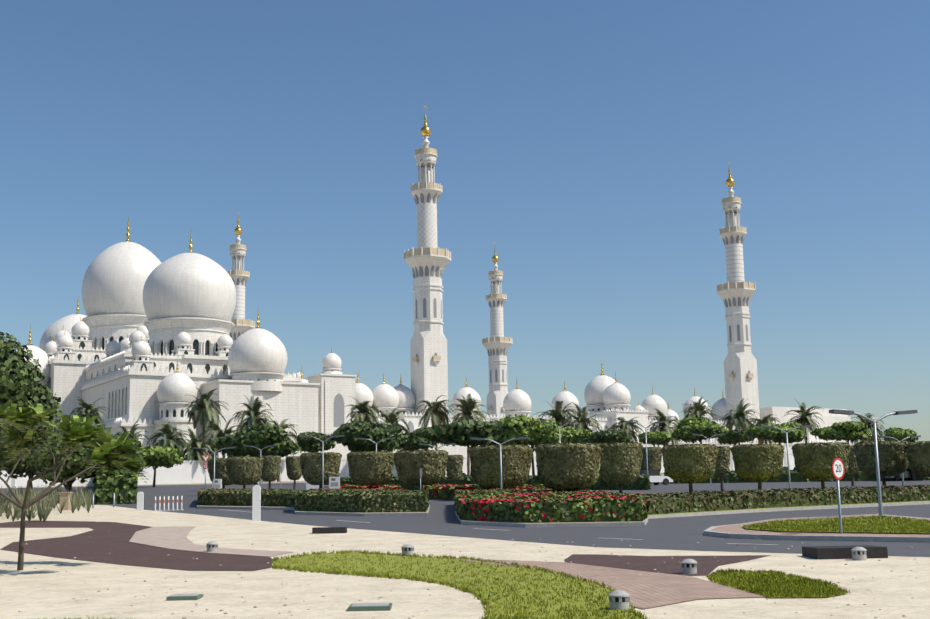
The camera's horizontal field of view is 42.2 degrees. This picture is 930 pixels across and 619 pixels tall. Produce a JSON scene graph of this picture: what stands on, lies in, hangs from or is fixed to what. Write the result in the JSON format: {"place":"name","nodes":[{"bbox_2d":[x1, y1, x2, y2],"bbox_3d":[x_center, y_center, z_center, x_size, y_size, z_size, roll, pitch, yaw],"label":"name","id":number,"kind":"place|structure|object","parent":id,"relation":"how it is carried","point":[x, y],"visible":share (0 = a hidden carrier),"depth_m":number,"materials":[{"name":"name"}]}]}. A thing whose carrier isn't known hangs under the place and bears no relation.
{"place":"outdoors","nodes":[
{"label":"outdoors","id":0,"kind":"place"},
{"bbox_2d":[22,473,663,487],"bbox_3d":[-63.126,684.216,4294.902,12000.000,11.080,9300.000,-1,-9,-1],"label":"terrain","id":1,"kind":"structure","parent":0,"point":[661,474],"depth_m":223.29,"materials":[{"name":"soil"}]},
{"bbox_2d":[14,216,319,459],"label":"prayer halls","id":2,"kind":"object","parent":1,"relation":"on","point":[146,342],"visible":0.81,"depth_m":347.62,"materials":[{"name":"stone"}]},
{"bbox_2d":[0,452,794,487],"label":"perimeter wall","id":3,"kind":"structure","parent":1,"relation":"on","point":[186,472],"depth_m":238.15,"materials":[{"name":"grey"}]},
{"bbox_2d":[59,387,884,481],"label":"palm trees","id":4,"kind":"object","parent":1,"relation":"on","point":[204,411],"visible":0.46,"depth_m":260.40,"materials":[{"name":"green plant"}]},
{"bbox_2d":[227,106,759,442],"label":"minarets","id":5,"kind":"object","parent":1,"relation":"on","point":[427,260],"visible":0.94,"depth_m":449.24,"materials":[{"name":"stone"}]},
{"bbox_2d":[207,440,929,492],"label":"trimmed hedges","id":6,"kind":"object","parent":1,"relation":"on","point":[571,466],"visible":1,"depth_m":77.61,"materials":[{"name":"green plant"}]},
{"bbox_2d":[301,347,879,458],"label":"arcades","id":7,"kind":"object","parent":1,"relation":"on","point":[608,397],"visible":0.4,"depth_m":397.42,"materials":[{"name":"stone"}]},
{"bbox_2d":[0,480,929,618],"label":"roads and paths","id":8,"kind":"structure","parent":0,"point":[139,546],"depth_m":26.93,"materials":[{"name":"concrete"}]},
{"bbox_2d":[0,485,94,521],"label":"ornamental grass","id":9,"kind":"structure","parent":8,"relation":"on","point":[77,500],"depth_m":65.52,"materials":[{"name":"green plant"}]},
{"bbox_2d":[0,401,152,569],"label":"young tree","id":10,"kind":"object","parent":8,"relation":"on","point":[75,430],"visible":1,"depth_m":26.98,"materials":[{"name":"green plant"}]},
{"bbox_2d":[0,332,918,495],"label":"broadleaf trees","id":11,"kind":"object","parent":8,"relation":"on","point":[21,385],"visible":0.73,"depth_m":149.18,"materials":[{"name":"green plant"}]},
{"bbox_2d":[6,515,916,618],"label":"loose stones","id":12,"kind":"object","parent":8,"relation":"on","point":[427,589],"visible":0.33,"depth_m":19.95,"materials":[{"name":"beige stone"}]},
{"bbox_2d":[4,409,920,610],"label":"street fixtures","id":13,"kind":"object","parent":8,"relation":"on","point":[620,599],"visible":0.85,"depth_m":39.64,"materials":[{"name":"grey metal"}]},
{"bbox_2d":[94,469,929,522],"bbox_3d":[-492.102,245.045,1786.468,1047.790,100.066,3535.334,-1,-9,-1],"label":"flowering shrubs","id":14,"kind":"object","parent":8,"relation":"on","point":[533,499],"visible":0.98,"depth_m":55.15,"materials":[{"name":"green plant"}]},
{"bbox_2d":[462,467,921,484],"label":"parked cars","id":15,"kind":"object","parent":8,"relation":"on","point":[656,477],"visible":0.19,"depth_m":120.41,"materials":[{"name":"grey metal"}]},
{"bbox_2d":[0,0,929,441],"label":"sky","id":16,"kind":"structure","parent":0,"point":[593,142],"materials":[{"name":"blue"}]},
{"bbox_2d":[16,515,929,618],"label":"grass","id":17,"kind":"structure","parent":0,"point":[765,584],"depth_m":21.68,"materials":[{"name":"green plant"}]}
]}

